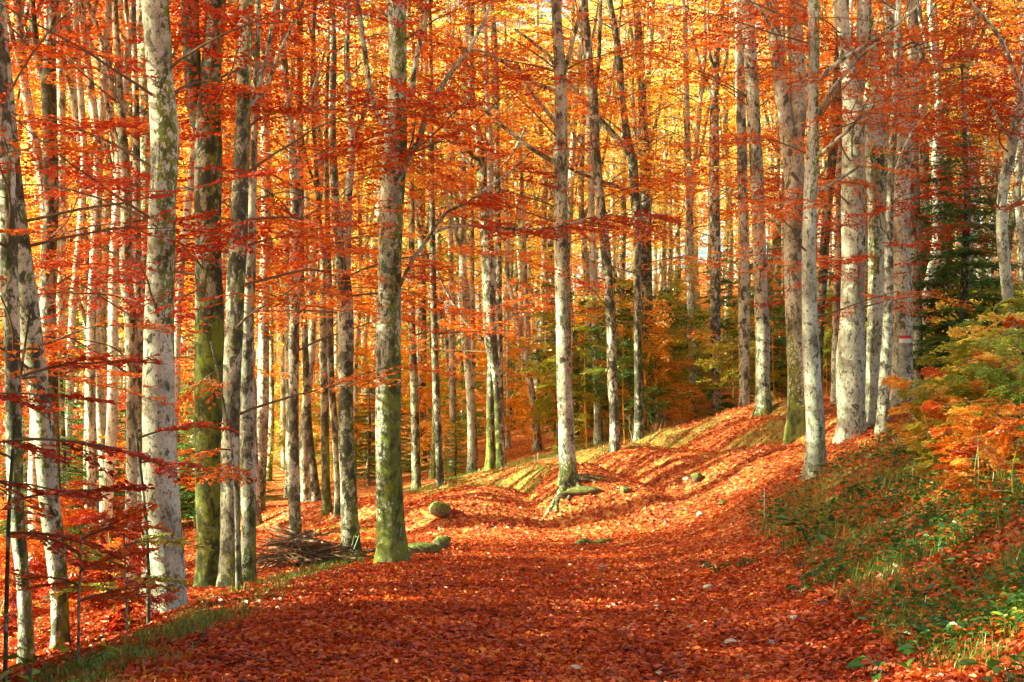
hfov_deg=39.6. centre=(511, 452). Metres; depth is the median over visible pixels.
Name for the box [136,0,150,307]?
beech tree
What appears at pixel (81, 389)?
young beech
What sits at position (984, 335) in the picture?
young beech
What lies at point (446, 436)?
fir tree
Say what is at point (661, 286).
beech tree
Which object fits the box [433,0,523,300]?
beech tree
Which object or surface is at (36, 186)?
beech tree
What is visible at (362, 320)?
beech tree
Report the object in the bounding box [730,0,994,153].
beech tree
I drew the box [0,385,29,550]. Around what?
fir tree
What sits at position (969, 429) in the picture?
young beech
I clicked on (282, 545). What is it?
cut branch
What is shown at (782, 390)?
young beech
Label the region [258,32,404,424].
beech tree
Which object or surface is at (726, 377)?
young beech
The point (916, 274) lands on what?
beech tree
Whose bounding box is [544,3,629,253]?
beech tree
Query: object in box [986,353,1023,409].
young beech
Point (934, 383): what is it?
young beech
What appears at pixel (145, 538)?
young beech
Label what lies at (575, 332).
young beech
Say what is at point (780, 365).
young beech
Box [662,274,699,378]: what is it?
fir tree
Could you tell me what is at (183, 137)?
beech tree
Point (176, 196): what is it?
beech tree
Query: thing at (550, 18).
sky
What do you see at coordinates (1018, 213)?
beech tree
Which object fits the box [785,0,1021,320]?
beech tree
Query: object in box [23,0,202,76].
beech tree
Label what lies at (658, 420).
bare shrub
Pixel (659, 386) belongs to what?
young beech
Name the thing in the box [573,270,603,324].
young beech
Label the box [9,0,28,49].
beech tree
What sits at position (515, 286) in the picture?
beech tree
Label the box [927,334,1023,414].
young beech
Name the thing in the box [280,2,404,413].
beech tree
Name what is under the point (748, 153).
beech tree
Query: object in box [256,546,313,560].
cut branch
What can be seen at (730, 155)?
beech tree
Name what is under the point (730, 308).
young beech
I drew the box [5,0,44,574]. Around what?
beech tree
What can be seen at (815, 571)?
leafy plant
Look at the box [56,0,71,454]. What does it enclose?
beech tree
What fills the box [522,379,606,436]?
young beech
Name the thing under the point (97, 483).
fir tree
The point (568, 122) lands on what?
beech tree
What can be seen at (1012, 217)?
beech tree
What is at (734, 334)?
young beech
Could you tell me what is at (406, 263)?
beech tree
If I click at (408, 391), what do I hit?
young beech
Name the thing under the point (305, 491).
beech tree
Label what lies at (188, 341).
young beech
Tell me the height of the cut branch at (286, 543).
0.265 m
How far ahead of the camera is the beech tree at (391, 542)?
20.44 m
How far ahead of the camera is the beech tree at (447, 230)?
91.58 m
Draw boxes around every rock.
[408,542,441,554]
[429,501,450,515]
[433,535,450,548]
[620,486,628,492]
[691,472,702,481]
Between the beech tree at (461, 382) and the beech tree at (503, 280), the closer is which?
the beech tree at (461, 382)
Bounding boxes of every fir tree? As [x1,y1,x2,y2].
[0,317,114,569]
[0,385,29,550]
[0,414,28,534]
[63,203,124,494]
[70,389,125,539]
[70,429,124,533]
[106,365,125,509]
[177,319,240,526]
[177,353,193,511]
[177,383,194,518]
[240,395,279,499]
[329,372,365,462]
[353,371,375,485]
[366,397,411,470]
[401,407,428,469]
[403,296,459,412]
[426,405,431,457]
[439,285,480,391]
[442,398,466,451]
[442,416,472,478]
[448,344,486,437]
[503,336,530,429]
[510,349,523,398]
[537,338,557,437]
[589,330,631,422]
[600,292,632,398]
[604,323,642,416]
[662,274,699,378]
[668,268,708,371]
[670,299,699,375]
[670,317,686,392]
[686,303,707,373]
[686,335,706,386]
[721,323,734,362]
[731,240,786,386]
[749,307,787,389]
[753,215,786,366]
[816,226,833,311]
[891,24,1023,369]
[893,64,1000,323]
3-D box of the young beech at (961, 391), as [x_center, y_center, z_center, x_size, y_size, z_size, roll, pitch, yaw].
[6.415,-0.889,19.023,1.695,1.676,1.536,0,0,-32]
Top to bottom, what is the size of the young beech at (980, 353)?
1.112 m
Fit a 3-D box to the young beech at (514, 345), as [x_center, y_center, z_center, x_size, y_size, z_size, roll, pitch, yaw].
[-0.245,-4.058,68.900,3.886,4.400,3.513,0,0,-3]
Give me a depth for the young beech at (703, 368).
58.98 m
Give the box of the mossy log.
[575,538,611,545]
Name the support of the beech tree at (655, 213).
on the ground at (478, 510)
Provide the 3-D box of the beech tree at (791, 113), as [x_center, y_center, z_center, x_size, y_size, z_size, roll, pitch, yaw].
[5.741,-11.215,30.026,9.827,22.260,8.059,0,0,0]
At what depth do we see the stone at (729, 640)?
12.11 m
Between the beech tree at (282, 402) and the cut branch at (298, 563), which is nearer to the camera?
the cut branch at (298, 563)
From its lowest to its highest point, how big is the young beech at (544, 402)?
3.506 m
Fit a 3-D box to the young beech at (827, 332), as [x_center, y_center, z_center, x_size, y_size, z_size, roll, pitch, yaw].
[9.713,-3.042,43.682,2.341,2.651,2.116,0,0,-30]
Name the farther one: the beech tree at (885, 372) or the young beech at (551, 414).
the young beech at (551, 414)
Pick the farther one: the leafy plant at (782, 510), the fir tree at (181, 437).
the fir tree at (181, 437)
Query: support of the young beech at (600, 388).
on the ground at (478, 510)
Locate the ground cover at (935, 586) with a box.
[741,401,1023,681]
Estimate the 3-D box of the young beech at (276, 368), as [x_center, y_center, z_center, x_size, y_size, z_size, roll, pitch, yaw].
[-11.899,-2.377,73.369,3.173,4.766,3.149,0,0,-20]
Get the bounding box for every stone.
[696,511,702,516]
[703,584,712,588]
[724,638,736,642]
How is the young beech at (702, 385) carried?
on the ground at (478, 510)
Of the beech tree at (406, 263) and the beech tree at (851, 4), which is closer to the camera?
the beech tree at (851, 4)
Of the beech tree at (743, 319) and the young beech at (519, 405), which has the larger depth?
the young beech at (519, 405)
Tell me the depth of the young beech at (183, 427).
14.79 m
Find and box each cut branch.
[256,528,327,544]
[256,530,306,549]
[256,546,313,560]
[256,547,300,563]
[256,551,312,563]
[256,556,293,566]
[256,559,294,568]
[257,556,301,564]
[261,530,322,547]
[261,547,301,552]
[262,529,312,543]
[263,526,292,566]
[263,549,310,564]
[267,528,348,550]
[268,538,347,554]
[268,541,316,556]
[268,545,333,567]
[269,533,328,548]
[272,536,334,553]
[273,525,362,556]
[275,545,333,556]
[276,526,319,542]
[279,524,334,551]
[279,546,314,562]
[281,531,334,548]
[290,532,321,541]
[292,549,362,559]
[293,543,351,565]
[297,550,338,561]
[298,550,340,564]
[299,545,365,567]
[303,529,345,562]
[304,542,357,559]
[313,549,375,565]
[315,543,342,552]
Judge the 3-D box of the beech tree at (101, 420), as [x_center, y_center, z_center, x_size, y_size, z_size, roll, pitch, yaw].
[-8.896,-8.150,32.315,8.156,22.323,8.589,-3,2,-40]
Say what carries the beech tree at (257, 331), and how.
on the ground at (478, 510)
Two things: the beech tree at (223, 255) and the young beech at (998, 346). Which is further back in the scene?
the beech tree at (223, 255)
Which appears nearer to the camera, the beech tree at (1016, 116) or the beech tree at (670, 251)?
the beech tree at (1016, 116)
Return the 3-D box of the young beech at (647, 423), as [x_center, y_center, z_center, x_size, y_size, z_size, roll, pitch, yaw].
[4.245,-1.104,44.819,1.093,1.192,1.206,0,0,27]
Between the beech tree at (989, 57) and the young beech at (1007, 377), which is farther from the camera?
the beech tree at (989, 57)
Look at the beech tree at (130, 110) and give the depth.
51.23 m
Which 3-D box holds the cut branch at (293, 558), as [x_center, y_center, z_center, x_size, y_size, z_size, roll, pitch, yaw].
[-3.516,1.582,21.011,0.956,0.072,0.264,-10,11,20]
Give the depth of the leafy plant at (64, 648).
10.30 m
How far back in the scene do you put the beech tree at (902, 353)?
31.31 m
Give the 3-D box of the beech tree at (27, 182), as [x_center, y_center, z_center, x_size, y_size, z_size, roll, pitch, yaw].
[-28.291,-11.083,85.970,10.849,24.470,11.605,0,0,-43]
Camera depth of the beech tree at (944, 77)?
76.48 m
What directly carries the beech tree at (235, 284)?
on the ground at (478, 510)
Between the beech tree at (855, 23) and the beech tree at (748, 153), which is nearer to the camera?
the beech tree at (855, 23)
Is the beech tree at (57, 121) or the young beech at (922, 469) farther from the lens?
the beech tree at (57, 121)
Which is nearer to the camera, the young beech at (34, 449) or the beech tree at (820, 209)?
the young beech at (34, 449)
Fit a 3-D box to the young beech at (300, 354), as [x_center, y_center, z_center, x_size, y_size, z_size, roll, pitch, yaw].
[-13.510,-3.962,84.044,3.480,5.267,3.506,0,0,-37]
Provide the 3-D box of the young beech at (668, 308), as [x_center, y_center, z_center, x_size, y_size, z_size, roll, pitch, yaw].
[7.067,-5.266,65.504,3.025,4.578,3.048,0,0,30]
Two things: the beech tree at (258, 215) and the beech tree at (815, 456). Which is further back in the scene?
the beech tree at (258, 215)
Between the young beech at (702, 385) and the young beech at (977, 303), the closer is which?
the young beech at (977, 303)
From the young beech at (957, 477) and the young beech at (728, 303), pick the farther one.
the young beech at (728, 303)
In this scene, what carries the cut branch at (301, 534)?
on the cut branch at (285, 550)
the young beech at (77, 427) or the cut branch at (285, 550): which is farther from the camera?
the young beech at (77, 427)
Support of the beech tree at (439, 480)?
on the ground at (478, 510)
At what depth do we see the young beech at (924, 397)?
18.76 m
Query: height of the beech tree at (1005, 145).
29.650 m
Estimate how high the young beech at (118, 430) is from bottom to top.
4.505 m
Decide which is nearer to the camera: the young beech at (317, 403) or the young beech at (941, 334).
the young beech at (941, 334)
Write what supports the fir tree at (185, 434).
on the ground at (478, 510)
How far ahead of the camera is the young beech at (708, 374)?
58.51 m
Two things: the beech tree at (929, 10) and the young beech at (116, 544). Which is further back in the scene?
the beech tree at (929, 10)
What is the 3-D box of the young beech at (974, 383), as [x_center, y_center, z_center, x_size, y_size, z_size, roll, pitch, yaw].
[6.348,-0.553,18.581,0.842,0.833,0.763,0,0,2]
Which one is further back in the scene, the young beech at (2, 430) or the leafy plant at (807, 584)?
the young beech at (2, 430)
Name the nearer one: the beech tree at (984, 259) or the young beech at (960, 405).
the young beech at (960, 405)
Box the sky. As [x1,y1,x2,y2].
[9,0,1021,319]
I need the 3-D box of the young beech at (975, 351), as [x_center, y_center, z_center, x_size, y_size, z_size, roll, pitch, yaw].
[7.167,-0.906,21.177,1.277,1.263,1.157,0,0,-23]
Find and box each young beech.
[0,369,125,532]
[0,386,27,463]
[0,387,75,544]
[0,392,164,527]
[0,405,82,533]
[0,488,100,606]
[0,531,46,611]
[0,540,46,607]
[0,540,80,609]
[0,552,13,623]
[0,559,47,637]
[1,566,76,633]
[3,298,173,681]
[4,496,179,660]
[22,374,84,431]
[27,427,98,509]
[35,510,155,632]
[37,521,102,578]
[48,531,214,631]
[61,416,240,623]
[64,515,140,582]
[73,508,122,564]
[74,400,124,470]
[87,550,178,628]
[88,532,141,591]
[96,359,194,521]
[104,306,257,482]
[119,335,194,456]
[175,341,254,588]
[188,371,272,454]
[256,366,302,441]
[257,363,302,419]
[267,392,300,452]
[267,426,285,471]
[268,366,320,438]
[275,342,317,398]
[278,380,365,481]
[284,327,375,436]
[284,410,375,476]
[312,383,374,452]
[313,348,320,398]
[334,343,372,393]
[354,307,406,369]
[357,439,374,468]
[358,343,431,430]
[361,345,429,414]
[366,351,448,445]
[368,317,408,378]
[371,349,479,464]
[401,351,476,414]
[404,356,466,426]
[405,329,442,376]
[405,419,466,465]
[440,324,532,413]
[455,302,485,360]
[458,333,541,427]
[475,396,536,459]
[476,324,542,398]
[502,281,555,357]
[510,290,626,407]
[510,345,580,444]
[510,387,549,418]
[519,349,601,419]
[521,282,632,447]
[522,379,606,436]
[529,321,555,358]
[533,378,608,434]
[536,275,601,337]
[546,413,589,451]
[553,321,585,371]
[554,350,619,439]
[571,281,633,348]
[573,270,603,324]
[573,363,629,426]
[577,326,662,443]
[581,389,632,434]
[583,266,633,329]
[585,307,687,404]
[588,274,706,396]
[592,297,706,431]
[600,257,714,425]
[603,348,686,416]
[604,326,680,411]
[607,397,649,436]
[616,290,671,330]
[619,385,676,435]
[620,341,697,429]
[628,357,698,414]
[630,400,663,432]
[631,330,708,426]
[644,313,727,415]
[653,293,686,335]
[654,300,706,357]
[657,283,721,319]
[664,371,711,415]
[681,245,782,392]
[686,349,729,381]
[687,349,710,382]
[692,335,779,407]
[695,270,753,361]
[697,311,754,400]
[701,306,737,346]
[701,383,734,415]
[704,364,738,394]
[709,307,751,369]
[709,352,737,374]
[721,347,738,374]
[730,281,786,395]
[730,353,787,395]
[733,356,787,392]
[737,283,785,353]
[737,321,828,396]
[770,348,786,395]
[773,279,866,368]
[817,271,867,334]
[822,335,865,391]
[822,353,829,387]
[823,273,893,378]
[823,310,831,392]
[881,376,967,460]
[895,375,968,456]
[897,355,1005,439]
[902,402,991,474]
[902,422,948,473]
[916,296,1023,397]
[919,341,994,388]
[919,400,991,468]
[920,367,976,421]
[923,293,989,358]
[924,328,980,380]
[925,365,993,424]
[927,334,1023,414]
[930,337,1023,420]
[931,327,1023,429]
[931,423,1018,491]
[931,434,1010,503]
[932,273,1023,357]
[935,396,1011,468]
[943,404,1023,460]
[946,312,1023,353]
[948,348,1021,394]
[949,328,1023,387]
[950,401,986,435]
[950,403,1023,479]
[962,403,1023,499]
[965,379,1023,422]
[967,336,1023,427]
[971,352,1022,410]
[971,373,1023,418]
[972,300,1023,332]
[984,359,1023,401]
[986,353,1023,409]
[992,315,1023,357]
[1005,427,1023,467]
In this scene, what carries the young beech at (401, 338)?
on the ground at (478, 510)
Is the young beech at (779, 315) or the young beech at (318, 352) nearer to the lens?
the young beech at (779, 315)
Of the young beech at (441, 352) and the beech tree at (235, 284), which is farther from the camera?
the young beech at (441, 352)
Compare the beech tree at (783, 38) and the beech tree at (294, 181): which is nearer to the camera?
the beech tree at (294, 181)
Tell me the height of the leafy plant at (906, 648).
0.232 m
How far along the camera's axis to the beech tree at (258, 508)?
31.51 m
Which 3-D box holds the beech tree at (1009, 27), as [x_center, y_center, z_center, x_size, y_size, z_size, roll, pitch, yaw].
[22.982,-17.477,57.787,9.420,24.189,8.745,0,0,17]
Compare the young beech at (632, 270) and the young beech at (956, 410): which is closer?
the young beech at (956, 410)
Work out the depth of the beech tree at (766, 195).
63.87 m
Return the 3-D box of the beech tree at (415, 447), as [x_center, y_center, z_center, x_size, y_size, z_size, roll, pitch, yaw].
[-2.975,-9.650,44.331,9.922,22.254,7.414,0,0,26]
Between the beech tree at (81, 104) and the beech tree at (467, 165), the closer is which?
the beech tree at (81, 104)
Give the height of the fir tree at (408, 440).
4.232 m
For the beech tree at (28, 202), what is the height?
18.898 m
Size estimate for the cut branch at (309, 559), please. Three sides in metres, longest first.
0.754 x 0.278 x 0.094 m
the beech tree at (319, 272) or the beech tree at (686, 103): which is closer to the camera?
the beech tree at (686, 103)
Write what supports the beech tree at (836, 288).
on the ground at (478, 510)
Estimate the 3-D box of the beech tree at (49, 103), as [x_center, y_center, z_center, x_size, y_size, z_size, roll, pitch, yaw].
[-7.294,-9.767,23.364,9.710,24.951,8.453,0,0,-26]
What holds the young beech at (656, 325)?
on the ground at (478, 510)
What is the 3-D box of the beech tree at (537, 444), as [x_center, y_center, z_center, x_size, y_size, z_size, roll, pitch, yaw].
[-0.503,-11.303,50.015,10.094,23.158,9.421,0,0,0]
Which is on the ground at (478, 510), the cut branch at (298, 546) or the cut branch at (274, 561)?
the cut branch at (274, 561)
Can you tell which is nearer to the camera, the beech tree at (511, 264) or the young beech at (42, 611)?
the young beech at (42, 611)
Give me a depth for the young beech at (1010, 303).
24.82 m
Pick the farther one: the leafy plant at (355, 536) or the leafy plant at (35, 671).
the leafy plant at (355, 536)
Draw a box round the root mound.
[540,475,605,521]
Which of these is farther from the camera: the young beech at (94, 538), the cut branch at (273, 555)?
the young beech at (94, 538)
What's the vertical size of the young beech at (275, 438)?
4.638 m
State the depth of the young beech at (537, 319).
79.69 m
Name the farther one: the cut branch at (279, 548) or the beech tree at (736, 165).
the beech tree at (736, 165)
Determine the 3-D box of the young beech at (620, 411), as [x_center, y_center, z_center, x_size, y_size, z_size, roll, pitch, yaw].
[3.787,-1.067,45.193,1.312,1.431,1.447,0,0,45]
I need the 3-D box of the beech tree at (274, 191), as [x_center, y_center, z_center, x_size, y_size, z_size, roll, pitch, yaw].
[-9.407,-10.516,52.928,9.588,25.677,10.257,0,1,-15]
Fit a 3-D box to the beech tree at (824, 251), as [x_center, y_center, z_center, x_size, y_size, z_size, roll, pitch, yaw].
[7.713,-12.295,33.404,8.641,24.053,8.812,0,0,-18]
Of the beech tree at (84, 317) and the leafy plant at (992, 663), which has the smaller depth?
the leafy plant at (992, 663)
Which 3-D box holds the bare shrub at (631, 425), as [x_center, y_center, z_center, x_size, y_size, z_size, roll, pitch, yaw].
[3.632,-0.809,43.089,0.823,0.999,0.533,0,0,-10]
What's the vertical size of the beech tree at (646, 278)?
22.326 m
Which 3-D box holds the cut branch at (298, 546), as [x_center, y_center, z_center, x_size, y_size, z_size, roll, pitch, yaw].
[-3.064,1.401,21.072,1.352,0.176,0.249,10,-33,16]
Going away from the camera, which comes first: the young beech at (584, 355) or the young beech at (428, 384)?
the young beech at (584, 355)
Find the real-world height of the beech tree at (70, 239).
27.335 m
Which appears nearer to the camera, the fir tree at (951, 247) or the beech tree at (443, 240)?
the fir tree at (951, 247)
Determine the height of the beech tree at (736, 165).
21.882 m
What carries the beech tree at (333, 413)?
on the ground at (478, 510)
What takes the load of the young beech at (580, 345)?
on the ground at (478, 510)
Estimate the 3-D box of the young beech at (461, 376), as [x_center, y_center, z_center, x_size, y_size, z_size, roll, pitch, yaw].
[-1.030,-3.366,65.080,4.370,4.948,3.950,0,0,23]
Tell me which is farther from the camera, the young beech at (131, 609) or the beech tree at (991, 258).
the beech tree at (991, 258)
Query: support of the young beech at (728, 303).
on the ground at (478, 510)
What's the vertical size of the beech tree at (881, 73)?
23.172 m
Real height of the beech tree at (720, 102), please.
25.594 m
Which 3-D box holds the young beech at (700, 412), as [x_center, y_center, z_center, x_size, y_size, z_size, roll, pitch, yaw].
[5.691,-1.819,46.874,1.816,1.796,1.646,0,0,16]
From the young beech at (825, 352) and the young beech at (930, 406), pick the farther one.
the young beech at (825, 352)
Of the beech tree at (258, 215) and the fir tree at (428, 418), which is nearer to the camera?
the fir tree at (428, 418)
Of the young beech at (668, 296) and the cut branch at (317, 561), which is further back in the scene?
the young beech at (668, 296)
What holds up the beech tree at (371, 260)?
on the ground at (478, 510)
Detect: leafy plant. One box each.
[0,654,69,681]
[6,669,40,681]
[53,641,120,667]
[316,524,375,555]
[699,561,731,572]
[725,557,756,567]
[760,509,777,516]
[773,515,848,546]
[774,504,812,518]
[786,581,817,594]
[801,557,853,581]
[840,479,879,499]
[846,655,912,681]
[871,443,916,464]
[896,640,954,666]
[957,651,1023,681]
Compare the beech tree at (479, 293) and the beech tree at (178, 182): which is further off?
the beech tree at (479, 293)
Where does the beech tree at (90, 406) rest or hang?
on the ground at (478, 510)
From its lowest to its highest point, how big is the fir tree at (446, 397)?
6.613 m
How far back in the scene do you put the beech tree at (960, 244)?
72.60 m
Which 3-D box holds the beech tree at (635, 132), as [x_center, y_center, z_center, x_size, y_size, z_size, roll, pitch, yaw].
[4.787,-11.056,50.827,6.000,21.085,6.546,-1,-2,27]
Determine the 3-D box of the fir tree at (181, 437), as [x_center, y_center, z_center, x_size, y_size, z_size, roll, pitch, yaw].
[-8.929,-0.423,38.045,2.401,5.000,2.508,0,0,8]
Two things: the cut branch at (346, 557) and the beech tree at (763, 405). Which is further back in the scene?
the beech tree at (763, 405)
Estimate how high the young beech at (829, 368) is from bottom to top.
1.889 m
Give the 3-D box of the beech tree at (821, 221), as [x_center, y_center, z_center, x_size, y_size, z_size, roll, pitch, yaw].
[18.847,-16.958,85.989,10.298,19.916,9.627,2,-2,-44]
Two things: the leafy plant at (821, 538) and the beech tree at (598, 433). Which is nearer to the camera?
the leafy plant at (821, 538)
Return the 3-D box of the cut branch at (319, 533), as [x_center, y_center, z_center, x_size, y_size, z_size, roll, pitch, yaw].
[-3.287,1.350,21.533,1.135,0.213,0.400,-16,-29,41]
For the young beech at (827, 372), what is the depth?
46.89 m
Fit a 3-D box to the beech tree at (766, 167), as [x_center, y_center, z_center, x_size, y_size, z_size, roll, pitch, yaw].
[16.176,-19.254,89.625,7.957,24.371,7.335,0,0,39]
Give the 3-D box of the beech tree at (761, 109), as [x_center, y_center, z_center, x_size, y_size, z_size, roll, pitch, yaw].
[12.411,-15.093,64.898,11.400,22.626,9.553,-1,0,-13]
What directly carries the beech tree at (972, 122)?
on the ground at (478, 510)
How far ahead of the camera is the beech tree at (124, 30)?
45.09 m
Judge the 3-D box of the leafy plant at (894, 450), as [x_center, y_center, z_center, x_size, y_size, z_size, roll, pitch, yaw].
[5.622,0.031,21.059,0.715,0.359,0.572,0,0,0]
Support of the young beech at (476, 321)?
on the ground at (478, 510)
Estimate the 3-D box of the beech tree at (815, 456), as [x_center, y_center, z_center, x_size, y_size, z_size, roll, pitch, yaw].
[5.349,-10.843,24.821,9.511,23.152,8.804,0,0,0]
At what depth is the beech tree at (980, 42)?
50.57 m
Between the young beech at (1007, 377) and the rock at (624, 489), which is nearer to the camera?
the young beech at (1007, 377)
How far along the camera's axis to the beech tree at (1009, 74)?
68.03 m
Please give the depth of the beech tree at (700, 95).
55.60 m
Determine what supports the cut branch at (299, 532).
on the cut branch
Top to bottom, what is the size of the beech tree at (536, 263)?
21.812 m
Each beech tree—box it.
[0,0,192,600]
[0,0,208,662]
[0,0,318,651]
[0,0,366,603]
[0,0,443,613]
[0,2,97,323]
[0,2,189,345]
[0,3,94,384]
[0,19,121,322]
[0,21,85,488]
[0,51,38,336]
[2,57,194,368]
[4,134,69,444]
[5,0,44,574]
[7,0,287,78]
[7,1,62,88]
[8,0,114,257]
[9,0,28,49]
[9,7,88,291]
[9,38,71,119]
[10,4,234,469]
[11,0,236,302]
[11,0,341,575]
[11,1,122,469]
[11,9,127,337]
[12,0,169,263]
[13,3,129,381]
[15,92,121,341]
[16,2,283,341]
[22,13,282,303]
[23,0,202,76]
[23,0,403,587]
[26,1,93,25]
[26,39,271,294]
[29,2,202,84]
[30,95,183,466]
[32,116,308,595]
[36,2,260,312]
[44,0,130,288]
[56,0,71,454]
[57,0,101,545]
[65,0,86,569]
[65,0,491,580]
[65,5,267,301]
[69,46,188,354]
[69,81,191,343]
[78,0,102,541]
[79,0,203,521]
[86,8,341,337]
[97,3,136,549]
[103,1,339,305]
[105,0,507,541]
[109,3,258,457]
[112,14,285,329]
[123,54,188,320]
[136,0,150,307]
[137,0,574,554]
[169,0,474,515]
[170,0,321,525]
[171,0,538,517]
[172,0,440,501]
[174,13,282,283]
[174,127,194,447]
[175,14,309,325]
[175,42,305,343]
[178,0,372,423]
[179,89,318,346]
[182,147,194,386]
[185,0,466,501]
[185,0,487,587]
[192,123,276,384]
[221,1,374,497]
[224,37,358,435]
[224,77,284,362]
[225,79,353,481]
[226,7,377,332]
[232,0,294,511]
[251,0,377,487]
[252,7,361,469]
[253,61,329,446]
[254,0,694,563]
[256,88,357,354]
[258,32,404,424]
[266,1,482,473]
[273,76,364,380]
[275,125,352,376]
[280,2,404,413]
[282,0,555,486]
[296,0,516,489]
[303,6,369,286]
[304,0,421,483]
[304,0,547,461]
[304,2,455,328]
[304,68,407,414]
[310,0,429,446]
[317,258,354,405]
[325,0,547,479]
[329,43,372,356]
[336,0,654,473]
[337,20,445,311]
[341,2,537,426]
[343,20,447,396]
[351,0,586,347]
[351,2,616,463]
[351,59,477,366]
[354,3,547,264]
[355,0,536,419]
[355,54,479,395]
[357,0,553,459]
[357,31,482,344]
[361,0,536,362]
[361,0,698,487]
[362,48,455,388]
[363,0,550,470]
[367,0,595,470]
[404,20,479,359]
[405,1,587,451]
[413,4,623,393]
[414,135,513,372]
[419,0,716,427]
[427,22,539,369]
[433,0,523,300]
[435,0,579,447]
[435,0,668,414]
[437,46,537,374]
[440,0,718,444]
[441,0,585,412]
[453,0,682,248]
[453,0,768,441]
[456,0,742,452]
[459,0,653,437]
[468,66,578,317]
[473,34,601,381]
[474,6,578,379]
[478,11,586,361]
[490,0,653,400]
[494,95,577,362]
[499,0,726,298]
[518,0,731,373]
[523,50,619,278]
[532,0,771,266]
[533,34,657,277]
[536,0,734,416]
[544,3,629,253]
[546,52,628,322]
[565,1,691,314]
[569,0,730,423]
[571,32,662,264]
[572,39,638,299]
[572,128,655,269]
[597,0,822,410]
[598,0,747,319]
[598,2,805,411]
[602,0,748,311]
[603,0,767,395]
[607,0,877,416]
[608,73,692,256]
[609,10,736,308]
[615,0,960,480]
[615,62,721,280]
[617,0,735,299]
[629,0,827,361]
[630,0,834,407]
[652,7,721,317]
[653,0,995,378]
[657,50,708,263]
[666,0,974,403]
[666,8,770,278]
[676,0,888,168]
[676,51,773,267]
[677,0,834,227]
[682,0,856,299]
[683,4,750,215]
[689,23,832,318]
[691,0,937,444]
[691,10,829,293]
[697,30,834,293]
[698,1,833,210]
[698,5,765,300]
[699,42,787,244]
[709,0,978,443]
[719,0,948,204]
[719,4,816,265]
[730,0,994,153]
[731,0,880,221]
[731,5,833,237]
[732,9,919,236]
[739,0,1023,434]
[746,0,877,358]
[757,0,999,352]
[760,0,1023,426]
[760,33,834,308]
[764,1,955,196]
[782,0,1023,408]
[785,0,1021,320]
[804,0,1023,394]
[805,9,836,286]
[805,14,931,215]
[818,0,1016,198]
[820,0,1023,369]
[820,5,929,186]
[829,0,1017,265]
[874,0,1023,285]
[876,0,1023,266]
[877,0,983,187]
[882,5,976,211]
[894,0,1023,355]
[902,7,1021,274]
[919,0,1019,158]
[922,0,1023,90]
[923,0,1023,290]
[923,1,1023,223]
[925,0,1022,280]
[925,0,1023,261]
[927,2,1018,185]
[929,0,1019,283]
[929,0,1019,288]
[930,4,1019,291]
[940,0,1020,44]
[945,6,1017,158]
[946,18,1002,274]
[954,16,1016,277]
[982,0,1018,145]
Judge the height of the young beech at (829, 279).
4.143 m
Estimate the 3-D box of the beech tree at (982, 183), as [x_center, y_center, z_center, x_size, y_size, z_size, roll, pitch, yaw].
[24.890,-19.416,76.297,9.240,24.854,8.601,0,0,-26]
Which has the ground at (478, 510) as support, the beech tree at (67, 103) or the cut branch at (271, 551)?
the beech tree at (67, 103)
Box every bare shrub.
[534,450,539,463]
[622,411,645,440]
[644,401,677,432]
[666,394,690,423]
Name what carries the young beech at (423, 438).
on the ground at (478, 510)
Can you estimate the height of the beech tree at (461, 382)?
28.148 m
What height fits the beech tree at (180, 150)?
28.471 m
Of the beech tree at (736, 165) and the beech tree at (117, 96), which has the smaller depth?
the beech tree at (117, 96)
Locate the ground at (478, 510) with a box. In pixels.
[0,228,1023,681]
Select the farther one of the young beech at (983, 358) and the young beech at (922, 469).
the young beech at (983, 358)
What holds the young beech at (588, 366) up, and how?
on the ground at (478, 510)
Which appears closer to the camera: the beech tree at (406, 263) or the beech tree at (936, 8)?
the beech tree at (936, 8)
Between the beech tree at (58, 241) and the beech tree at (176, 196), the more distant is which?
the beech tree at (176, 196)
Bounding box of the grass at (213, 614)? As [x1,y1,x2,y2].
[21,386,1023,681]
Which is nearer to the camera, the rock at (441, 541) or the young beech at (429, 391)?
the rock at (441, 541)
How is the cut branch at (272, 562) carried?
on the ground at (478, 510)
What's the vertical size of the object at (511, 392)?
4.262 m
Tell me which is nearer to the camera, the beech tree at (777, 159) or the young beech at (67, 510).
the young beech at (67, 510)
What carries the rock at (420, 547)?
on the ground at (478, 510)
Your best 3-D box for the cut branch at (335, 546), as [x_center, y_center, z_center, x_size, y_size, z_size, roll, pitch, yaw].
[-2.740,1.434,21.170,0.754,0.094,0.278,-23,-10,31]
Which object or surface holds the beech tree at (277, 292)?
on the ground at (478, 510)
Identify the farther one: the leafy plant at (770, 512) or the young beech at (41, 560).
the leafy plant at (770, 512)
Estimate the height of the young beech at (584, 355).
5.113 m
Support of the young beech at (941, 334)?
on the ground at (478, 510)
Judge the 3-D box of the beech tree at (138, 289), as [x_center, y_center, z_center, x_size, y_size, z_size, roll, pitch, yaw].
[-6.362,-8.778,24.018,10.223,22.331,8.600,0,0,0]
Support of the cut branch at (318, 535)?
on the cut branch
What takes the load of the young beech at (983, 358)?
on the ground at (478, 510)
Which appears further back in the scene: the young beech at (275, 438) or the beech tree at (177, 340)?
the young beech at (275, 438)
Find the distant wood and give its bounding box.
[22,1,1022,440]
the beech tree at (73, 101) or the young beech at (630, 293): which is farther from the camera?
the young beech at (630, 293)
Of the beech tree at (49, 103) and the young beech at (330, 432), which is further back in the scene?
the young beech at (330, 432)

